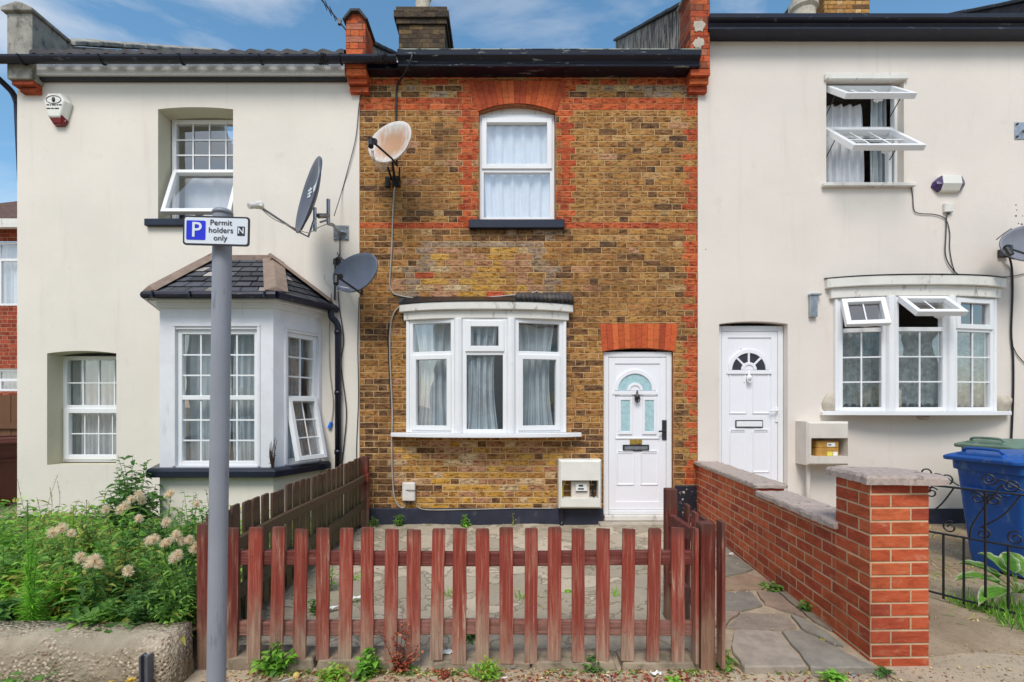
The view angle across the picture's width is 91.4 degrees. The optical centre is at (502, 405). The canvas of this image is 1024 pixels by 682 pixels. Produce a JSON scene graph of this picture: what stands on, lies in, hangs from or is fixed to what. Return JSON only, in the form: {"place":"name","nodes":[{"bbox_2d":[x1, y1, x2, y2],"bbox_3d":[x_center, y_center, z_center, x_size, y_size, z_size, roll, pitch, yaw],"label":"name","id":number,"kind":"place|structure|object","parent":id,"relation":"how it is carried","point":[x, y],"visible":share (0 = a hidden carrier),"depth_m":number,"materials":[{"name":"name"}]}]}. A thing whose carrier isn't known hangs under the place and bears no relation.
{"place":"outdoors","nodes":[
{"label":"outdoors","id":0,"kind":"place"},
{"bbox_2d":[0,201,16,394],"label":"brick house","id":1,"kind":"structure","parent":0,"point":[8,312],"depth_m":11.00,"materials":[{"name":"red brick"}]},
{"bbox_2d":[0,245,16,303],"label":"net curtain","id":2,"kind":"object","parent":1,"relation":"hanging from","point":[10,275],"visible":0.39,"depth_m":11.19,"materials":[{"name":"fabric"}]},
{"bbox_2d":[0,371,16,388],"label":"net curtain","id":3,"kind":"object","parent":1,"relation":"hanging from","point":[8,375],"visible":0.36,"depth_m":11.19,"materials":[{"name":"fabric"}]},
{"bbox_2d":[0,242,16,304],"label":"window","id":4,"kind":"structure","parent":1,"relation":"in","point":[2,261],"depth_m":11.04,"materials":[{"name":"white plastic"}]},
{"bbox_2d":[0,517,310,630],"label":"soil","id":5,"kind":"structure","parent":0,"point":[194,626],"depth_m":4.98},
{"bbox_2d":[0,588,43,620],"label":"leafy weed","id":6,"kind":"object","parent":5,"relation":"on","point":[6,612],"visible":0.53,"depth_m":2.74,"materials":[{"name":"green plant"}]},
{"bbox_2d":[0,521,58,557],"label":"leafy weed","id":7,"kind":"object","parent":5,"relation":"on","point":[15,540],"visible":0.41,"depth_m":4.10,"materials":[{"name":"green plant"}]},
{"bbox_2d":[0,539,60,591],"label":"leafy weed","id":8,"kind":"object","parent":5,"relation":"on","point":[11,560],"visible":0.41,"depth_m":3.10,"materials":[{"name":"green plant"}]},
{"bbox_2d":[12,538,50,620],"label":"feathery weed","id":9,"kind":"object","parent":5,"relation":"on","point":[30,599],"visible":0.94,"depth_m":2.71,"materials":[{"name":"green plant"}]},
{"bbox_2d":[0,560,69,607],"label":"leafy weed","id":10,"kind":"object","parent":5,"relation":"on","point":[14,587],"visible":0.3,"depth_m":2.98,"materials":[{"name":"green plant"}]},
{"bbox_2d":[0,530,81,564],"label":"leafy weed","id":11,"kind":"object","parent":5,"relation":"on","point":[38,541],"visible":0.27,"depth_m":3.87,"materials":[{"name":"green plant"}]},
{"bbox_2d":[11,564,98,620],"bbox_3d":[-2.574,1.085,2.912,0.401,0.349,0.354,0,0,-35],"label":"leafy weed","id":12,"kind":"object","parent":5,"relation":"on","point":[56,595],"visible":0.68,"depth_m":2.88,"materials":[{"name":"green plant"}]},
{"bbox_2d":[38,522,78,597],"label":"thistle","id":13,"kind":"object","parent":5,"relation":"on","point":[53,531],"visible":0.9,"depth_m":3.00,"materials":[{"name":"green plant"}]},
{"bbox_2d":[34,508,110,546],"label":"leafy weed","id":14,"kind":"object","parent":5,"relation":"on","point":[69,520],"visible":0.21,"depth_m":4.53,"materials":[{"name":"green plant"}]},
{"bbox_2d":[58,505,88,577],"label":"leafy weed","id":15,"kind":"object","parent":5,"relation":"on","point":[73,547],"visible":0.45,"depth_m":3.29,"materials":[{"name":"green plant"}]},
{"bbox_2d":[51,551,114,623],"bbox_3d":[-2.314,1.022,2.757,0.279,0.414,0.287,0,0,35],"label":"thistle","id":16,"kind":"object","parent":5,"relation":"on","point":[95,562],"visible":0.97,"depth_m":2.77,"materials":[{"name":"green plant"}]},
{"bbox_2d":[40,518,130,567],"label":"leafy weed","id":17,"kind":"object","parent":5,"relation":"on","point":[88,539],"visible":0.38,"depth_m":3.85,"materials":[{"name":"green plant"}]},
{"bbox_2d":[55,599,139,633],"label":"leafy weed","id":18,"kind":"object","parent":5,"relation":"on","point":[95,612],"visible":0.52,"depth_m":2.68,"materials":[{"name":"green plant"}]},
{"bbox_2d":[53,535,153,608],"bbox_3d":[-2.489,1.028,3.093,0.501,0.444,0.515,0,0,0],"label":"leafy weed","id":19,"kind":"object","parent":5,"relation":"on","point":[101,552],"visible":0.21,"depth_m":3.08,"materials":[{"name":"green plant"}]},
{"bbox_2d":[97,500,142,564],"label":"thistle","id":20,"kind":"object","parent":5,"relation":"on","point":[125,504],"visible":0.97,"depth_m":3.76,"materials":[{"name":"green plant"}]},
{"bbox_2d":[81,538,168,607],"bbox_3d":[-2.276,1.021,2.986,0.423,0.447,0.433,0,0,0],"label":"leafy weed","id":21,"kind":"object","parent":5,"relation":"on","point":[112,583],"visible":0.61,"depth_m":2.95,"materials":[{"name":"green plant"}]},
{"bbox_2d":[111,565,142,607],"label":"thistle","id":22,"kind":"object","parent":5,"relation":"on","point":[127,570],"visible":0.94,"depth_m":2.82,"materials":[{"name":"green plant"}]},
{"bbox_2d":[95,455,164,532],"bbox_3d":[-3.830,0.917,5.174,0.633,0.838,0.643,0,0,-19],"label":"leafy shrub","id":23,"kind":"object","parent":5,"relation":"on","point":[127,492],"visible":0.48,"depth_m":5.11,"materials":[{"name":"green plant"}]},
{"bbox_2d":[115,489,150,563],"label":"thistle","id":24,"kind":"object","parent":5,"relation":"on","point":[140,497],"visible":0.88,"depth_m":3.89,"materials":[{"name":"green plant"}]},
{"bbox_2d":[102,572,190,630],"bbox_3d":[-1.968,1.085,2.774,0.407,0.286,0.420,0,0,41],"label":"leafy weed","id":25,"kind":"object","parent":5,"relation":"on","point":[139,609],"visible":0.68,"depth_m":2.70,"materials":[{"name":"green plant"}]},
{"bbox_2d":[118,507,193,567],"bbox_3d":[-2.653,1.028,3.896,0.575,0.505,0.629,0,0,0],"label":"leafy weed","id":26,"kind":"object","parent":5,"relation":"on","point":[162,533],"visible":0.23,"depth_m":3.85,"materials":[{"name":"green plant"}]},
{"bbox_2d":[143,533,186,599],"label":"thistle","id":27,"kind":"object","parent":5,"relation":"on","point":[151,540],"visible":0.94,"depth_m":2.96,"materials":[{"name":"green plant"}]},
{"bbox_2d":[154,489,181,567],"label":"thistle","id":28,"kind":"object","parent":5,"relation":"on","point":[168,494],"visible":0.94,"depth_m":3.67,"materials":[{"name":"green plant"}]},
{"bbox_2d":[141,571,196,624],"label":"leafy weed","id":29,"kind":"object","parent":5,"relation":"on","point":[190,607],"visible":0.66,"depth_m":2.74,"materials":[{"name":"green plant"}]},
{"bbox_2d":[151,549,191,611],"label":"thistle","id":30,"kind":"object","parent":5,"relation":"on","point":[176,556],"visible":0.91,"depth_m":2.78,"materials":[{"name":"green plant"}]},
{"bbox_2d":[166,530,196,603],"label":"thistle","id":31,"kind":"object","parent":5,"relation":"on","point":[176,535],"visible":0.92,"depth_m":2.99,"materials":[{"name":"green plant"}]},
{"bbox_2d":[165,492,206,576],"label":"leafy weed","id":32,"kind":"object","parent":5,"relation":"on","point":[188,532],"visible":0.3,"depth_m":3.68,"materials":[{"name":"green plant"}]},
{"bbox_2d":[238,524,715,658],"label":"yard paving","id":33,"kind":"structure","parent":0,"point":[640,595],"depth_m":3.88,"materials":[{"name":"stone"}]},
{"bbox_2d":[206,456,369,618],"bbox_3d":[-1.617,1.005,4.355,0.101,0.830,3.110,0,0,0],"label":"picket fence","id":34,"kind":"object","parent":33,"relation":"on","point":[318,497],"visible":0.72,"depth_m":4.20,"materials":[{"name":"brown wood"}]},
{"bbox_2d":[663,488,725,668],"bbox_3d":[1.102,1.000,2.997,0.142,0.900,0.746,0,0,0],"label":"picket fence","id":35,"kind":"object","parent":33,"relation":"on","point":[671,518],"visible":0.65,"depth_m":2.72,"materials":[{"name":"red paint"}]},
{"bbox_2d":[0,0,1009,241],"label":"sky","id":36,"kind":"structure","parent":0,"point":[297,25],"materials":[{"name":"blue"}]},
{"bbox_2d":[0,502,1023,681],"bbox_3d":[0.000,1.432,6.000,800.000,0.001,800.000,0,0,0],"label":"pavement","id":37,"kind":"structure","parent":0,"point":[970,662],"depth_m":2.66,"materials":[{"name":"concrete"}]},
{"bbox_2d":[0,435,16,504],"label":"wheelie bin","id":38,"kind":"object","parent":37,"relation":"on","point":[8,467],"visible":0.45,"depth_m":7.05,"materials":[{"name":"brown plastic"}]},
{"bbox_2d":[0,395,16,435],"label":"board fence","id":39,"kind":"object","parent":37,"relation":"on","point":[8,414],"visible":0.06,"depth_m":8.20,"materials":[{"name":"wood"}]},
{"bbox_2d":[0,621,193,681],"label":"wall","id":40,"kind":"structure","parent":37,"relation":"on","point":[78,652],"depth_m":2.48,"materials":[{"name":"concrete"}]},
{"bbox_2d":[139,652,152,681],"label":"steel post","id":41,"kind":"object","parent":37,"relation":"on","point":[145,667],"visible":1,"depth_m":2.44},
{"bbox_2d":[0,496,360,645],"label":"ground cover","id":42,"kind":"object","parent":37,"relation":"on","point":[174,616],"visible":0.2,"depth_m":4.47,"materials":[{"name":"green plant"}]},
{"bbox_2d":[0,1,397,527],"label":"terraced house","id":43,"kind":"structure","parent":37,"relation":"on","point":[111,266],"depth_m":5.99,"materials":[{"name":"white paint"}]},
{"bbox_2d":[44,94,72,126],"bbox_3d":[-5.292,-3.525,5.934,0.293,0.364,0.105,0,0,0],"label":"alarm box","id":44,"kind":"object","parent":43,"relation":"attached to","point":[59,107],"visible":1,"depth_m":5.91,"materials":[{"name":"beige plastic"}]},
{"bbox_2d":[63,356,115,461],"bbox_3d":[-5.035,0.037,6.231,0.869,1.315,0.088,0,0,0],"label":"window","id":45,"kind":"structure","parent":43,"relation":"in","point":[68,409],"depth_m":6.21,"materials":[{"name":"white plastic"}]},
{"bbox_2d":[73,361,115,453],"bbox_3d":[-5.035,0.025,6.360,0.830,1.270,0.068,0,0,0],"label":"net curtain","id":46,"kind":"object","parent":43,"relation":"hanging from","point":[106,394],"visible":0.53,"depth_m":6.36,"materials":[{"name":"grey fabric"}]},
{"bbox_2d":[160,120,232,217],"bbox_3d":[-3.658,-2.903,6.117,0.916,1.325,0.335,0,0,0],"label":"window","id":47,"kind":"structure","parent":43,"relation":"in","point":[172,193],"depth_m":6.21,"materials":[{"name":"white plastic"}]},
{"bbox_2d":[185,178,232,215],"bbox_3d":[-3.635,-2.590,6.360,0.830,0.620,0.019,0,0,0],"label":"window pane","id":48,"kind":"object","parent":47,"relation":"attached to","point":[207,193],"depth_m":6.36,"materials":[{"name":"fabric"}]},
{"bbox_2d":[186,335,231,459],"bbox_3d":[-3.330,-0.095,5.581,0.594,1.450,0.069,0,0,0],"label":"net curtain","id":49,"kind":"object","parent":43,"relation":"hanging from","point":[192,406],"visible":0.42,"depth_m":5.58,"materials":[{"name":"grey fabric"}]},
{"bbox_2d":[140,253,341,527],"bbox_3d":[-3.005,-0.186,5.582,2.187,3.312,0.903,0,0,0],"label":"bay window","id":50,"kind":"structure","parent":43,"relation":"in","point":[272,303],"depth_m":5.39,"materials":[{"name":"white paint"}]},
{"bbox_2d":[233,335,253,459],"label":"net curtain","id":51,"kind":"object","parent":43,"relation":"hanging from","point":[245,407],"visible":0.37,"depth_m":5.57,"materials":[{"name":"grey fabric"}]},
{"bbox_2d":[247,156,348,239],"bbox_3d":[-2.158,-2.237,5.415,0.639,0.880,1.200,0,0,0],"label":"satellite dish","id":52,"kind":"object","parent":43,"relation":"attached to","point":[308,199],"visible":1,"depth_m":5.50,"materials":[{"name":"grey paint"}]},
{"bbox_2d":[288,338,307,457],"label":"net curtain","id":53,"kind":"object","parent":43,"relation":"hanging from","point":[293,367],"visible":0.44,"depth_m":5.80,"materials":[{"name":"grey fabric"}]},
{"bbox_2d":[337,238,346,463],"bbox_3d":[-1.917,-0.624,5.970,0.111,2.779,0.012,0,0,0],"label":"cable","id":54,"kind":"object","parent":43,"relation":"attached to","point":[341,364],"visible":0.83,"depth_m":5.97,"materials":[{"name":"black plastic"}]},
{"bbox_2d":[323,253,377,299],"bbox_3d":[-1.723,-1.506,5.676,0.494,0.535,0.921,0,0,-26],"label":"satellite dish","id":55,"kind":"object","parent":43,"relation":"attached to","point":[356,272],"visible":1,"depth_m":5.60,"materials":[{"name":"grey paint"}]},
{"bbox_2d":[183,207,249,681],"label":"parking sign","id":56,"kind":"object","parent":37,"relation":"on","point":[221,231],"visible":1,"depth_m":2.17,"materials":[{"name":"metal"}]},
{"bbox_2d":[226,644,317,670],"bbox_3d":[-1.269,1.406,2.785,0.494,0.088,0.179,0,0,0],"label":"edging stone","id":57,"kind":"object","parent":37,"relation":"on","point":[310,661],"visible":0.4,"depth_m":2.71,"materials":[{"name":"stone"}]},
{"bbox_2d":[249,641,297,677],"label":"leafy weed","id":58,"kind":"object","parent":37,"relation":"on","point":[271,667],"visible":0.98,"depth_m":2.66,"materials":[{"name":"green plant"}]},
{"bbox_2d":[316,662,350,681],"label":"leafy weed","id":59,"kind":"object","parent":37,"relation":"on","point":[326,676],"visible":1,"depth_m":2.59,"materials":[{"name":"green plant"}]},
{"bbox_2d":[317,646,405,670],"bbox_3d":[-0.776,1.411,2.785,0.466,0.078,0.179,0,0,0],"label":"edging stone","id":60,"kind":"object","parent":37,"relation":"on","point":[352,662],"visible":0.41,"depth_m":2.71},
{"bbox_2d":[351,647,382,681],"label":"leafy weed","id":61,"kind":"object","parent":37,"relation":"on","point":[367,665],"visible":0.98,"depth_m":2.62,"materials":[{"name":"green plant"}]},
{"bbox_2d":[378,612,423,672],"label":"dead weed","id":62,"kind":"object","parent":37,"relation":"on","point":[396,660],"visible":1,"depth_m":2.67,"materials":[{"name":"brown plant"}]},
{"bbox_2d":[197,521,715,670],"bbox_3d":[-0.253,1.048,2.738,2.814,0.824,0.084,0,0,0],"label":"picket fence","id":63,"kind":"object","parent":37,"relation":"on","point":[345,627],"visible":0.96,"depth_m":2.71,"materials":[{"name":"red paint"}]},
{"bbox_2d":[433,648,529,670],"bbox_3d":[-0.115,1.419,2.783,0.544,0.062,0.180,0,0,0],"label":"edging stone","id":64,"kind":"object","parent":37,"relation":"on","point":[445,662],"visible":0.52,"depth_m":2.72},
{"bbox_2d":[467,654,501,681],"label":"leafy weed","id":65,"kind":"object","parent":37,"relation":"on","point":[485,672],"visible":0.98,"depth_m":2.62,"materials":[{"name":"green plant"}]},
{"bbox_2d":[342,0,701,526],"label":"terraced house","id":66,"kind":"structure","parent":37,"relation":"on","point":[602,259],"depth_m":6.00,"materials":[{"name":"brick"}]},
{"bbox_2d":[368,121,411,187],"bbox_3d":[-1.262,-2.899,5.595,0.467,0.611,0.850,0,0,-15],"label":"satellite dish","id":67,"kind":"object","parent":66,"relation":"attached to","point":[389,143],"visible":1,"depth_m":5.61,"materials":[{"name":"paint"}]},
{"bbox_2d":[389,303,407,508],"bbox_3d":[-1.081,-0.034,5.980,0.554,2.525,0.020,0,0,0],"label":"cable","id":68,"kind":"object","parent":66,"relation":"attached to","point":[398,505],"visible":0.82,"depth_m":5.97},
{"bbox_2d":[402,482,415,504],"bbox_3d":[-1.115,1.044,5.960,0.154,0.265,0.069,0,0,0],"label":"junction box","id":69,"kind":"object","parent":66,"relation":"attached to","point":[408,494],"visible":1,"depth_m":5.92,"materials":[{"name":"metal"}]},
{"bbox_2d":[415,324,450,425],"bbox_3d":[-0.800,-0.340,6.020,0.500,1.280,0.094,0,0,0],"label":"net curtain","id":70,"kind":"object","parent":66,"relation":"hanging from","point":[433,393],"visible":0.73,"depth_m":6.02,"materials":[{"name":"grey fabric"}]},
{"bbox_2d":[389,186,537,297],"bbox_3d":[-0.466,-1.970,5.980,1.782,1.382,0.018,0,0,0],"label":"cable","id":71,"kind":"object","parent":66,"relation":"attached to","point":[391,258],"visible":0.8,"depth_m":5.97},
{"bbox_2d":[467,327,497,428],"bbox_3d":[-0.255,-0.340,5.870,0.410,1.280,0.094,0,0,0],"label":"net curtain","id":72,"kind":"object","parent":66,"relation":"hanging from","point":[481,411],"visible":0.77,"depth_m":5.87,"materials":[{"name":"grey fabric"}]},
{"bbox_2d":[391,292,581,437],"bbox_3d":[-0.192,-0.499,5.874,2.265,1.727,0.352,0,0,0],"label":"bow window","id":73,"kind":"structure","parent":66,"relation":"in","point":[467,312],"depth_m":5.79,"materials":[{"name":"white plastic"}]},
{"bbox_2d":[484,125,549,216],"bbox_3d":[0.177,-2.905,6.165,0.949,1.330,0.056,0,0,0],"label":"net curtain","id":74,"kind":"object","parent":66,"relation":"hanging from","point":[516,195],"visible":0.65,"depth_m":6.17,"materials":[{"name":"fabric"}]},
{"bbox_2d":[479,114,554,218],"bbox_3d":[0.177,-2.895,6.101,0.915,1.310,0.088,0,0,0],"label":"window","id":75,"kind":"structure","parent":66,"relation":"in","point":[484,119],"depth_m":6.07,"materials":[{"name":"white plastic"}]},
{"bbox_2d":[519,324,553,425],"bbox_3d":[0.390,-0.340,6.020,0.460,1.280,0.095,0,0,0],"label":"net curtain","id":76,"kind":"object","parent":66,"relation":"hanging from","point":[536,397],"visible":0.78,"depth_m":6.03,"materials":[{"name":"grey fabric"}]},
{"bbox_2d":[557,458,600,525],"bbox_3d":[0.911,1.030,5.914,0.500,0.799,0.168,0,0,0],"label":"meter box","id":77,"kind":"object","parent":66,"relation":"attached to","point":[579,469],"visible":1,"depth_m":5.83,"materials":[{"name":"beige plastic"}]},
{"bbox_2d":[609,358,666,509],"bbox_3d":[1.637,0.335,6.038,0.695,1.842,0.120,0,0,0],"label":"door","id":78,"kind":"structure","parent":66,"relation":"in","point":[637,386],"depth_m":6.05,"materials":[{"name":"white plastic"}]},
{"bbox_2d":[532,648,616,670],"bbox_3d":[0.394,1.416,2.780,0.469,0.067,0.180,0,0,0],"label":"edging stone","id":79,"kind":"object","parent":37,"relation":"on","point":[543,663],"visible":0.52,"depth_m":2.71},
{"bbox_2d":[277,664,880,677],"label":"weed sprouts","id":80,"kind":"object","parent":37,"relation":"on","point":[453,672],"visible":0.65,"depth_m":2.67,"materials":[{"name":"green plant"}]},
{"bbox_2d":[201,524,1019,681],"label":"leaf litter","id":81,"kind":"object","parent":37,"relation":"on","point":[578,679],"visible":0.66,"depth_m":2.63,"materials":[{"name":"plant"}]},
{"bbox_2d":[231,668,1023,681],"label":"grit","id":82,"kind":"object","parent":37,"relation":"on","point":[948,669],"visible":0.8,"depth_m":2.64,"materials":[{"name":"gravel"}]},
{"bbox_2d":[616,648,698,670],"bbox_3d":[0.859,1.420,2.782,0.421,0.060,0.182,0,0,0],"label":"edging stone","id":83,"kind":"object","parent":37,"relation":"on","point":[664,663],"visible":0.59,"depth_m":2.71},
{"bbox_2d":[613,0,1023,523],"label":"terraced house","id":84,"kind":"structure","parent":37,"relation":"on","point":[803,265],"depth_m":5.99,"materials":[{"name":"white paint"}]},
{"bbox_2d":[722,332,778,480],"bbox_3d":[3.015,0.050,6.081,0.684,1.912,0.115,0,0,0],"label":"door","id":85,"kind":"structure","parent":84,"relation":"in","point":[750,410],"depth_m":6.09,"materials":[{"name":"white plastic"}]},
{"bbox_2d":[796,421,847,497],"bbox_3d":[3.757,0.800,5.867,0.485,1.240,0.238,0,0,0],"label":"meter box","id":86,"kind":"object","parent":84,"relation":"attached to","point":[821,442],"visible":0.97,"depth_m":5.78,"materials":[{"name":"beige plastic"}]},
{"bbox_2d":[826,104,863,181],"bbox_3d":[4.250,-3.221,6.280,0.599,1.118,0.078,0,0,0],"label":"net curtain","id":87,"kind":"object","parent":84,"relation":"hanging from","point":[844,164],"visible":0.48,"depth_m":6.28,"materials":[{"name":"fabric"}]},
{"bbox_2d":[843,333,878,406],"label":"lace curtain","id":88,"kind":"object","parent":84,"relation":"hanging from","point":[851,366],"visible":0.63,"depth_m":6.03,"materials":[{"name":"fabric"}]},
{"bbox_2d":[826,85,926,181],"bbox_3d":[4.350,-3.281,5.853,0.925,1.234,0.585,0,0,0],"label":"window","id":89,"kind":"structure","parent":84,"relation":"in","point":[887,140],"depth_m":5.90,"materials":[{"name":"white plastic"}]},
{"bbox_2d":[870,99,886,181],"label":"net curtain","id":90,"kind":"object","parent":84,"relation":"hanging from","point":[878,117],"visible":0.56,"depth_m":6.24,"materials":[{"name":"grey fabric"}]},
{"bbox_2d":[820,274,1011,415],"bbox_3d":[4.927,-0.713,5.785,2.245,1.645,0.530,0,0,0],"label":"bow window","id":91,"kind":"structure","parent":84,"relation":"in","point":[950,291],"depth_m":5.82,"materials":[{"name":"white plastic"}]},
{"bbox_2d":[899,332,937,406],"bbox_3d":[4.915,-0.430,5.940,0.580,0.900,0.044,0,0,0],"label":"lace curtain","id":92,"kind":"object","parent":84,"relation":"hanging from","point":[908,367],"visible":0.63,"depth_m":5.94,"materials":[{"name":"fabric"}]},
{"bbox_2d":[931,175,964,192],"bbox_3d":[5.331,-2.647,5.944,0.393,0.184,0.088,0,0,0],"label":"alarm box","id":93,"kind":"object","parent":84,"relation":"attached to","point":[948,184],"visible":1,"depth_m":5.92,"materials":[{"name":"beige plastic"}]},
{"bbox_2d":[957,333,983,406],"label":"lace curtain","id":94,"kind":"object","parent":84,"relation":"hanging from","point":[963,369],"visible":0.56,"depth_m":6.03,"materials":[{"name":"fabric"}]},
{"bbox_2d":[996,226,1023,260],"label":"satellite dish","id":95,"kind":"object","parent":84,"relation":"attached to","point":[1011,243],"visible":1,"depth_m":5.68,"materials":[{"name":"black plastic"}]},
{"bbox_2d":[1009,258,1014,438],"bbox_3d":[6.056,-0.684,5.950,0.136,2.242,0.033,0,0,-25],"label":"cable","id":96,"kind":"object","parent":84,"relation":"attached to","point":[1011,341],"visible":0.91,"depth_m":5.96,"materials":[{"name":"black plastic"}]},
{"bbox_2d":[694,461,949,665],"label":"brick wall","id":97,"kind":"structure","parent":37,"relation":"on","point":[851,567],"depth_m":2.94,"materials":[{"name":"red brick"}]},
{"bbox_2d":[816,668,849,681],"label":"leafy weed","id":98,"kind":"object","parent":37,"relation":"on","point":[832,674],"visible":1,"depth_m":2.56,"materials":[{"name":"green plant"}]},
{"bbox_2d":[715,538,877,674],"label":"flagstone path","id":99,"kind":"structure","parent":0,"point":[772,634],"depth_m":3.04,"materials":[{"name":"stone"}]},
{"bbox_2d":[690,523,1023,656],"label":"concrete path","id":100,"kind":"structure","parent":0,"point":[947,634],"depth_m":3.35,"materials":[{"name":"concrete"}]},
{"bbox_2d":[946,585,994,610],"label":"grass clump","id":101,"kind":"object","parent":100,"relation":"on","point":[953,600],"visible":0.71,"depth_m":3.51,"materials":[{"name":"green plant"}]},
{"bbox_2d":[921,468,1023,615],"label":"iron gate","id":102,"kind":"structure","parent":100,"relation":"on","point":[986,499],"depth_m":3.38,"materials":[{"name":"black metal"}]},
{"bbox_2d":[928,525,1018,623],"bbox_3d":[4.462,1.412,4.439,4.202,0.116,3.196,0,0,0],"label":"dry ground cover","id":103,"kind":"object","parent":100,"relation":"on","point":[960,570],"visible":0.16,"depth_m":4.21,"materials":[{"name":"brown plant"}]},
{"bbox_2d":[943,447,1023,577],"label":"wheelie bin","id":104,"kind":"object","parent":100,"relation":"on","point":[973,465],"visible":0.88,"depth_m":4.17,"materials":[{"name":"blue plastic"}]},
{"bbox_2d":[954,552,1023,605],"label":"hosta","id":105,"kind":"object","parent":100,"relation":"on","point":[1016,565],"visible":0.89,"depth_m":3.50,"materials":[{"name":"green plant"}]},
{"bbox_2d":[954,436,1023,449],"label":"wheelie bin","id":106,"kind":"object","parent":100,"relation":"on","point":[989,442],"visible":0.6,"depth_m":5.19,"materials":[{"name":"green plastic"}]},
{"bbox_2d":[977,596,1020,620],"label":"grass clump","id":107,"kind":"object","parent":100,"relation":"on","point":[994,613],"visible":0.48,"depth_m":3.35,"materials":[{"name":"green plant"}]},
{"bbox_2d":[981,600,1023,631],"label":"grass clump","id":108,"kind":"object","parent":100,"relation":"on","point":[1020,620],"visible":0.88,"depth_m":3.19,"materials":[{"name":"green plant"}]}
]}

